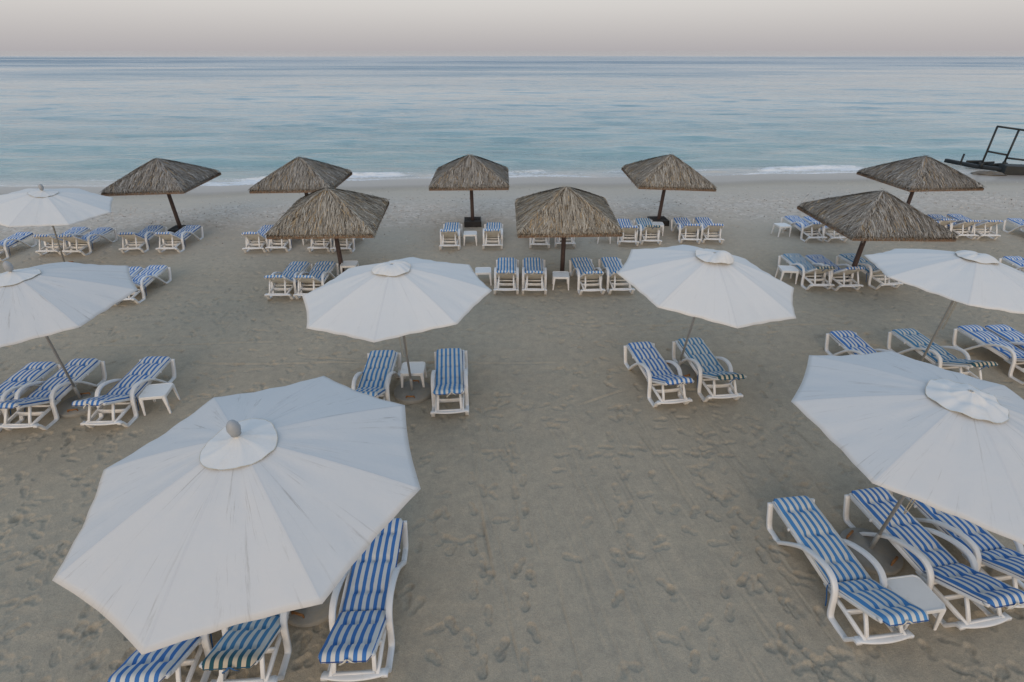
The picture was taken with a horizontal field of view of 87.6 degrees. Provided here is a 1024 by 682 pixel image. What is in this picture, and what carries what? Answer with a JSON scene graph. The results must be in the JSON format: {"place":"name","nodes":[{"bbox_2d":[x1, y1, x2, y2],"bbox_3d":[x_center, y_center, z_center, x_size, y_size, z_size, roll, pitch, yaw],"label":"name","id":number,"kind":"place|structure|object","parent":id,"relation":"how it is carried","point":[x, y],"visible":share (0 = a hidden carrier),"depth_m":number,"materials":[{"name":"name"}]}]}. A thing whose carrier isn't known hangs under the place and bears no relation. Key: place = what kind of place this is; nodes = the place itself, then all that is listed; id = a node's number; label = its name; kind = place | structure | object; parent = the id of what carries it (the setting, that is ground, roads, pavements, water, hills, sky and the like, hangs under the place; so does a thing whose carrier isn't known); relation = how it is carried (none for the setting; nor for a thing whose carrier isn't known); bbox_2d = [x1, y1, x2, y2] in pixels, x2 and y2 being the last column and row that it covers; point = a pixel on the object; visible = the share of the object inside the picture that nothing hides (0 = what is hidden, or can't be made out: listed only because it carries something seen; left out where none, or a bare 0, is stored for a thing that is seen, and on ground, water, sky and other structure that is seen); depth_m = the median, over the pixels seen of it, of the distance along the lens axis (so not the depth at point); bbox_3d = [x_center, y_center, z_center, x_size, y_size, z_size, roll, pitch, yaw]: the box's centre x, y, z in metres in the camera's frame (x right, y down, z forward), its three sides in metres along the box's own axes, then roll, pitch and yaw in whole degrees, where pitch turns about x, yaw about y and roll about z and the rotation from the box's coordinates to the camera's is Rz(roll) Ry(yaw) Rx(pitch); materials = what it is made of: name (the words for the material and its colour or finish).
{"place":"outdoors","nodes":[
{"label":"outdoors","id":0,"kind":"place"},
{"bbox_2d":[0,173,1023,681],"bbox_3d":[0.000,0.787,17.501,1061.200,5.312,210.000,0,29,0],"label":"sand","id":1,"kind":"structure","parent":0,"point":[578,507],"depth_m":9.94,"materials":[{"name":"beige sand"}]},
{"bbox_2d":[0,232,36,260],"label":"sun lounger","id":2,"kind":"object","parent":1,"relation":"on","point":[11,241],"visible":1,"depth_m":19.34,"materials":[{"name":"blue fabric"}]},
{"bbox_2d":[0,362,61,431],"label":"sun lounger","id":3,"kind":"object","parent":1,"relation":"on","point":[30,372],"visible":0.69,"depth_m":11.14,"materials":[{"name":"blue fabric"}]},
{"bbox_2d":[0,358,106,429],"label":"sun lounger","id":4,"kind":"object","parent":1,"relation":"on","point":[54,389],"visible":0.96,"depth_m":10.63,"materials":[{"name":"blue fabric"}]},
{"bbox_2d":[0,184,112,262],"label":"beach umbrella","id":5,"kind":"object","parent":1,"relation":"on","point":[41,206],"visible":0.98,"depth_m":16.35,"materials":[{"name":"white fabric"}]},
{"bbox_2d":[32,227,91,255],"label":"sun lounger","id":6,"kind":"object","parent":1,"relation":"on","point":[49,239],"visible":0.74,"depth_m":19.21,"materials":[{"name":"white plastic"}]},
{"bbox_2d":[0,261,137,416],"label":"beach umbrella","id":7,"kind":"object","parent":1,"relation":"on","point":[44,300],"visible":0.98,"depth_m":9.54,"materials":[{"name":"white fabric"}]},
{"bbox_2d":[57,227,117,255],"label":"sun lounger","id":8,"kind":"object","parent":1,"relation":"on","point":[93,236],"visible":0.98,"depth_m":19.29,"materials":[{"name":"white plastic"}]},
{"bbox_2d":[71,356,176,427],"bbox_3d":[-7.857,0.949,10.941,0.752,0.788,2.250,-1,29,-2],"label":"sun lounger","id":9,"kind":"object","parent":1,"relation":"on","point":[136,379],"visible":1,"depth_m":10.70,"materials":[{"name":"blue fabric"}]},
{"bbox_2d":[114,266,144,305],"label":"sun lounger","id":10,"kind":"object","parent":1,"relation":"on","point":[134,271],"visible":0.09,"depth_m":16.54,"materials":[{"name":"blue fabric"}]},
{"bbox_2d":[117,225,167,252],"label":"sun lounger","id":11,"kind":"object","parent":1,"relation":"on","point":[145,235],"visible":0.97,"depth_m":19.50,"materials":[{"name":"white plastic"}]},
{"bbox_2d":[122,265,171,303],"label":"sun lounger","id":12,"kind":"object","parent":1,"relation":"on","point":[142,280],"visible":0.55,"depth_m":16.18,"materials":[{"name":"white plastic"}]},
{"bbox_2d":[139,383,179,415],"bbox_3d":[-7.175,1.176,10.866,0.510,0.428,0.510,-5,29,-8],"label":"side table","id":13,"kind":"object","parent":1,"relation":"on","point":[154,392],"visible":1,"depth_m":10.73,"materials":[{"name":"white plastic"}]},
{"bbox_2d":[107,633,213,681],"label":"sun lounger","id":14,"kind":"object","parent":1,"relation":"on","point":[161,664],"visible":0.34,"depth_m":5.80,"materials":[{"name":"blue fabric"}]},
{"bbox_2d":[99,157,221,232],"bbox_3d":[-13.529,-5.598,21.148,3.124,3.303,3.118,-2,30,0],"label":"thatched parasol","id":15,"kind":"object","parent":1,"relation":"on","point":[156,176],"visible":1,"depth_m":19.87,"materials":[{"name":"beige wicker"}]},
{"bbox_2d":[154,225,203,252],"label":"sun lounger","id":16,"kind":"object","parent":1,"relation":"on","point":[184,233],"visible":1,"depth_m":19.55,"materials":[{"name":"white plastic"}]},
{"bbox_2d":[52,376,420,654],"bbox_3d":[-2.776,2.184,6.174,3.390,3.250,3.371,15,32,25],"label":"beach umbrella","id":17,"kind":"object","parent":1,"relation":"on","point":[213,514],"visible":0.99,"depth_m":5.11,"materials":[{"name":"white fabric"}]},
{"bbox_2d":[199,611,291,681],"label":"sun lounger","id":18,"kind":"object","parent":1,"relation":"on","point":[243,645],"visible":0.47,"depth_m":6.00,"materials":[{"name":"blue fabric"}]},
{"bbox_2d":[242,225,272,252],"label":"sun lounger","id":19,"kind":"object","parent":1,"relation":"on","point":[258,235],"visible":0.8,"depth_m":19.42,"materials":[{"name":"white plastic"}]},
{"bbox_2d":[265,232,291,251],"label":"sun lounger","id":20,"kind":"object","parent":1,"relation":"on","point":[272,243],"visible":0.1,"depth_m":19.50,"materials":[{"name":"white plastic"}]},
{"bbox_2d":[264,261,312,298],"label":"sun lounger","id":21,"kind":"object","parent":1,"relation":"on","point":[291,271],"visible":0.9,"depth_m":15.90,"materials":[{"name":"white plastic"}]},
{"bbox_2d":[248,155,351,194],"bbox_3d":[-8.181,-5.698,21.360,3.133,3.275,3.143,-1,29,1],"label":"thatched parasol","id":22,"kind":"object","parent":1,"relation":"on","point":[305,176],"visible":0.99,"depth_m":19.99,"materials":[{"name":"beige wicker"}]},
{"bbox_2d":[293,261,338,298],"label":"sun lounger","id":23,"kind":"object","parent":1,"relation":"on","point":[320,271],"visible":0.97,"depth_m":16.03,"materials":[{"name":"white plastic"}]},
{"bbox_2d":[307,238,332,251],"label":"sun lounger","id":24,"kind":"object","parent":1,"relation":"on","point":[311,248],"visible":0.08,"depth_m":19.46,"materials":[{"name":"white plastic"}]},
{"bbox_2d":[265,185,389,273],"bbox_3d":[-5.530,-3.233,16.831,3.133,3.275,3.143,-1,33,-2],"label":"thatched parasol","id":25,"kind":"object","parent":1,"relation":"on","point":[336,214],"visible":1,"depth_m":15.47,"materials":[{"name":"beige wicker"}]},
{"bbox_2d":[330,238,363,252],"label":"sun lounger","id":26,"kind":"object","parent":1,"relation":"on","point":[350,241],"visible":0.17,"depth_m":19.44,"materials":[{"name":"white plastic"}]},
{"bbox_2d":[340,260,358,272],"bbox_3d":[-5.248,-2.318,17.293,0.510,0.428,0.510,-2,29,-4],"label":"side table","id":27,"kind":"object","parent":1,"relation":"on","point":[349,264],"visible":0.75,"depth_m":17.10,"materials":[{"name":"white plastic"}]},
{"bbox_2d":[318,518,407,681],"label":"sun lounger","id":28,"kind":"object","parent":1,"relation":"on","point":[360,626],"visible":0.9,"depth_m":6.48,"materials":[{"name":"blue fabric"}]},
{"bbox_2d":[351,350,401,400],"bbox_3d":[-2.868,0.819,11.169,0.752,0.790,2.242,-1,29,-1],"label":"sun lounger","id":29,"kind":"object","parent":1,"relation":"on","point":[378,372],"visible":0.77,"depth_m":11.28,"materials":[{"name":"blue fabric"}]},
{"bbox_2d":[302,257,491,404],"bbox_3d":[-2.211,-0.131,10.650,3.390,3.042,3.384,12,31,20],"label":"beach umbrella","id":30,"kind":"object","parent":1,"relation":"on","point":[392,299],"visible":1,"depth_m":9.52,"materials":[{"name":"white fabric"}]},
{"bbox_2d":[400,361,426,387],"bbox_3d":[-2.140,0.759,11.632,0.510,0.428,0.510,-1,29,-2],"label":"side table","id":31,"kind":"object","parent":1,"relation":"on","point":[417,368],"visible":0.95,"depth_m":11.47,"materials":[{"name":"plastic"}]},
{"bbox_2d":[430,348,468,416],"bbox_3d":[-1.307,0.776,11.268,0.752,0.783,2.253,-2,29,-4],"label":"sun lounger","id":32,"kind":"object","parent":1,"relation":"on","point":[449,374],"visible":1,"depth_m":11.07,"materials":[{"name":"blue fabric"}]},
{"bbox_2d":[439,222,462,249],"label":"sun lounger","id":33,"kind":"object","parent":1,"relation":"on","point":[452,230],"visible":1,"depth_m":19.79,"materials":[{"name":"white plastic"}]},
{"bbox_2d":[429,154,509,226],"bbox_3d":[-1.642,-5.963,21.853,3.140,3.269,3.118,-1,31,-1],"label":"thatched parasol","id":34,"kind":"object","parent":1,"relation":"on","point":[471,172],"visible":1,"depth_m":20.50,"materials":[{"name":"beige wicker"}]},
{"bbox_2d":[463,231,476,245],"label":"side table","id":35,"kind":"object","parent":1,"relation":"on","point":[469,233],"visible":1,"depth_m":19.98,"materials":[{"name":"white plastic"}]},
{"bbox_2d":[475,267,491,284],"bbox_3d":[-0.899,-2.033,16.769,0.510,0.428,0.510,-1,29,-3],"label":"side table","id":36,"kind":"object","parent":1,"relation":"on","point":[482,270],"visible":0.81,"depth_m":16.58,"materials":[{"name":"white plastic"}]},
{"bbox_2d":[482,222,502,249],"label":"sun lounger","id":37,"kind":"object","parent":1,"relation":"on","point":[492,229],"visible":1,"depth_m":19.78,"materials":[{"name":"white plastic"}]},
{"bbox_2d":[493,257,518,293],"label":"sun lounger","id":38,"kind":"object","parent":1,"relation":"on","point":[506,268],"visible":1,"depth_m":16.22,"materials":[{"name":"white plastic"}]},
{"bbox_2d":[522,257,546,294],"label":"sun lounger","id":39,"kind":"object","parent":1,"relation":"on","point":[534,268],"visible":1,"depth_m":16.23,"materials":[{"name":"white plastic"}]},
{"bbox_2d":[529,238,549,248],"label":"sun lounger","id":40,"kind":"object","parent":1,"relation":"on","point":[533,240],"visible":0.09,"depth_m":19.69,"materials":[{"name":"white plastic"}]},
{"bbox_2d":[552,271,569,289],"bbox_3d":[1.499,-1.861,16.453,0.510,0.428,0.510,1,29,1],"label":"side table","id":41,"kind":"object","parent":1,"relation":"on","point":[560,274],"visible":1,"depth_m":16.26,"materials":[{"name":"white plastic"}]},
{"bbox_2d":[555,237,575,247],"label":"sun lounger","id":42,"kind":"object","parent":1,"relation":"on","point":[558,240],"visible":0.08,"depth_m":19.82,"materials":[{"name":"white plastic"}]},
{"bbox_2d":[514,185,623,270],"bbox_3d":[1.657,-3.297,16.956,3.140,3.269,3.118,-1,33,-1],"label":"thatched parasol","id":43,"kind":"object","parent":1,"relation":"on","point":[563,212],"visible":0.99,"depth_m":15.58,"materials":[{"name":"beige wicker"}]},
{"bbox_2d":[569,257,605,294],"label":"sun lounger","id":44,"kind":"object","parent":1,"relation":"on","point":[584,268],"visible":1,"depth_m":16.24,"materials":[{"name":"white plastic"}]},
{"bbox_2d":[598,257,634,293],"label":"sun lounger","id":45,"kind":"object","parent":1,"relation":"on","point":[612,266],"visible":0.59,"depth_m":16.32,"materials":[{"name":"white plastic"}]},
{"bbox_2d":[617,219,638,245],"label":"sun lounger","id":46,"kind":"object","parent":1,"relation":"on","point":[627,226],"visible":0.81,"depth_m":20.11,"materials":[{"name":"white plastic"}]},
{"bbox_2d":[633,218,661,244],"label":"sun lounger","id":47,"kind":"object","parent":1,"relation":"on","point":[645,225],"visible":0.97,"depth_m":20.24,"materials":[{"name":"white plastic"}]},
{"bbox_2d":[650,222,663,235],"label":"side table","id":48,"kind":"object","parent":1,"relation":"on","point":[660,224],"visible":0.59,"depth_m":21.13,"materials":[{"name":"white plastic"}]},
{"bbox_2d":[623,341,693,407],"bbox_3d":[3.139,0.617,11.562,0.752,0.788,2.242,-4,29,-8],"label":"sun lounger","id":49,"kind":"object","parent":1,"relation":"on","point":[652,364],"visible":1,"depth_m":11.33,"materials":[{"name":"blue fabric"}]},
{"bbox_2d":[621,154,716,225],"bbox_3d":[6.210,-6.020,21.928,3.124,3.303,3.118,1,31,-3],"label":"thatched parasol","id":50,"kind":"object","parent":1,"relation":"on","point":[665,173],"visible":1,"depth_m":20.59,"materials":[{"name":"beige wicker"}]},
{"bbox_2d":[671,217,701,243],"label":"sun lounger","id":51,"kind":"object","parent":1,"relation":"on","point":[683,224],"visible":1,"depth_m":20.43,"materials":[{"name":"white plastic"}]},
{"bbox_2d":[617,245,795,378],"bbox_3d":[3.933,-0.470,11.235,3.367,3.079,3.392,11,31,20],"label":"beach umbrella","id":52,"kind":"object","parent":1,"relation":"on","point":[723,287],"visible":0.98,"depth_m":10.10,"materials":[{"name":"white fabric"}]},
{"bbox_2d":[692,217,723,243],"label":"sun lounger","id":53,"kind":"object","parent":1,"relation":"on","point":[708,224],"visible":0.94,"depth_m":20.41,"materials":[{"name":"white plastic"}]},
{"bbox_2d":[672,337,745,401],"bbox_3d":[4.279,0.530,11.732,0.752,0.785,2.252,-3,28,-5],"label":"sun lounger","id":54,"kind":"object","parent":1,"relation":"on","point":[701,358],"visible":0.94,"depth_m":11.49,"materials":[{"name":"blue fabric"}]},
{"bbox_2d":[771,223,791,236],"bbox_3d":[10.653,-4.388,21.102,0.510,0.428,0.510,-3,29,-6],"label":"side table","id":55,"kind":"object","parent":1,"relation":"on","point":[782,225],"visible":1,"depth_m":20.93,"materials":[{"name":"white plastic"}]},
{"bbox_2d":[775,265,798,283],"bbox_3d":[8.696,-2.102,16.896,0.510,0.428,0.510,3,29,6],"label":"side table","id":56,"kind":"object","parent":1,"relation":"on","point":[791,270],"visible":0.94,"depth_m":16.72,"materials":[{"name":"white plastic"}]},
{"bbox_2d":[780,215,826,241],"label":"sun lounger","id":57,"kind":"object","parent":1,"relation":"on","point":[799,224],"visible":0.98,"depth_m":20.66,"materials":[{"name":"white plastic"}]},
{"bbox_2d":[778,253,835,289],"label":"sun lounger","id":58,"kind":"object","parent":1,"relation":"on","point":[802,264],"visible":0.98,"depth_m":16.57,"materials":[{"name":"white plastic"}]},
{"bbox_2d":[802,216,847,241],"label":"sun lounger","id":59,"kind":"object","parent":1,"relation":"on","point":[810,219],"visible":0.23,"depth_m":20.57,"materials":[{"name":"white plastic"}]},
{"bbox_2d":[804,254,864,290],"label":"sun lounger","id":60,"kind":"object","parent":1,"relation":"on","point":[846,272],"visible":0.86,"depth_m":16.44,"materials":[{"name":"white plastic"}]},
{"bbox_2d":[766,496,928,645],"bbox_3d":[4.380,2.975,7.209,0.752,0.790,2.249,-3,29,-6],"label":"sun lounger","id":61,"kind":"object","parent":1,"relation":"on","point":[821,544],"visible":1,"depth_m":6.95,"materials":[{"name":"blue fabric"}]},
{"bbox_2d":[825,330,889,355],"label":"sun lounger","id":62,"kind":"object","parent":1,"relation":"on","point":[849,342],"visible":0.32,"depth_m":12.48,"materials":[{"name":"blue fabric"}]},
{"bbox_2d":[835,253,903,289],"bbox_3d":[11.381,-2.359,17.019,0.752,0.803,2.154,-5,29,-8],"label":"sun lounger","id":63,"kind":"object","parent":1,"relation":"on","point":[870,269],"visible":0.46,"depth_m":16.70,"materials":[{"name":"white plastic"}]},
{"bbox_2d":[797,188,956,278],"bbox_3d":[10.807,-3.035,16.434,3.124,3.303,3.118,0,31,-3],"label":"thatched parasol","id":64,"kind":"object","parent":1,"relation":"on","point":[874,216],"visible":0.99,"depth_m":15.15,"materials":[{"name":"beige wicker"}]},
{"bbox_2d":[791,351,1023,575],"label":"beach umbrella","id":65,"kind":"object","parent":1,"relation":"on","point":[943,440],"visible":0.99,"depth_m":6.12,"materials":[{"name":"white fabric"}]},
{"bbox_2d":[887,575,945,629],"bbox_3d":[5.079,3.366,6.837,0.510,0.428,0.510,-4,29,-7],"label":"side table","id":66,"kind":"object","parent":1,"relation":"on","point":[916,591],"visible":0.62,"depth_m":6.74,"materials":[{"name":"white plastic"}]},
{"bbox_2d":[856,155,984,203],"bbox_3d":[16.134,-5.832,21.606,3.133,3.275,3.143,-2,30,-5],"label":"thatched parasol","id":67,"kind":"object","parent":1,"relation":"on","point":[926,174],"visible":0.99,"depth_m":20.34,"materials":[{"name":"beige wicker"}]},
{"bbox_2d":[843,487,1023,630],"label":"sun lounger","id":68,"kind":"object","parent":1,"relation":"on","point":[925,553],"visible":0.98,"depth_m":7.10,"materials":[{"name":"blue fabric"}]},
{"bbox_2d":[887,328,997,379],"bbox_3d":[9.685,0.301,12.141,0.752,0.786,2.242,-3,29,-6],"label":"sun lounger","id":69,"kind":"object","parent":1,"relation":"on","point":[936,354],"visible":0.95,"depth_m":12.06,"materials":[{"name":"blue fabric"}]},
{"bbox_2d":[864,249,1023,361],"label":"beach umbrella","id":70,"kind":"object","parent":1,"relation":"on","point":[974,278],"visible":0.95,"depth_m":10.29,"materials":[{"name":"white fabric"}]},
{"bbox_2d":[933,218,956,231],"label":"sun lounger","id":71,"kind":"object","parent":1,"relation":"on","point":[945,222],"visible":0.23,"depth_m":20.65,"materials":[{"name":"white plastic"}]},
{"bbox_2d":[927,214,980,239],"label":"sun lounger","id":72,"kind":"object","parent":1,"relation":"on","point":[964,224],"visible":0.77,"depth_m":20.78,"materials":[{"name":"white plastic"}]},
{"bbox_2d":[889,490,1023,609],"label":"sun lounger","id":73,"kind":"object","parent":1,"relation":"on","point":[985,547],"visible":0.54,"depth_m":7.39,"materials":[{"name":"blue fabric"}]},
{"bbox_2d":[945,214,1003,239],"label":"sun lounger","id":74,"kind":"object","parent":1,"relation":"on","point":[986,224],"visible":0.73,"depth_m":20.77,"materials":[{"name":"white plastic"}]},
{"bbox_2d":[944,125,1023,174],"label":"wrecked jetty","id":75,"kind":"object","parent":1,"relation":"on","point":[1003,167],"visible":0.99,"depth_m":34.40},
{"bbox_2d":[952,325,1023,384],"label":"sun lounger","id":76,"kind":"object","parent":1,"relation":"on","point":[1010,353],"visible":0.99,"depth_m":12.47,"materials":[{"name":"blue fabric"}]},
{"bbox_2d":[971,171,1006,175],"bbox_3d":[30.314,-10.685,33.912,1.930,0.248,0.970,9,30,16],"label":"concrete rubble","id":77,"kind":"object","parent":1,"relation":"on","point":[990,173],"visible":1,"depth_m":33.69,"materials":[{"name":"grey concrete"}]},
{"bbox_2d":[985,324,1023,350],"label":"sun lounger","id":78,"kind":"object","parent":1,"relation":"on","point":[1007,333],"visible":0.87,"depth_m":12.87,"materials":[{"name":"blue fabric"}]},
{"bbox_2d":[999,256,1023,272],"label":"sun lounger","id":79,"kind":"object","parent":1,"relation":"on","point":[1017,262],"visible":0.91,"depth_m":17.33,"materials":[{"name":"blue fabric"}]},
{"bbox_2d":[1002,218,1023,232],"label":"sun lounger","id":80,"kind":"object","parent":1,"relation":"on","point":[1019,222],"visible":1,"depth_m":21.42,"materials":[{"name":"white plastic"}]},
{"bbox_2d":[0,51,1023,186],"bbox_3d":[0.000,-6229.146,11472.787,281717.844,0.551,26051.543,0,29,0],"label":"sea","id":81,"kind":"structure","parent":0,"point":[93,118],"depth_m":69.56,"materials":[{"name":"liquid"}]},
{"bbox_2d":[0,180,1023,251],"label":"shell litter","id":82,"kind":"object","parent":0,"point":[529,189],"visible":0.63,"depth_m":25.03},
{"bbox_2d":[0,0,1023,50],"label":"sky","id":83,"kind":"structure","parent":0,"point":[25,25],"materials":[{"name":"grey"}]}
]}

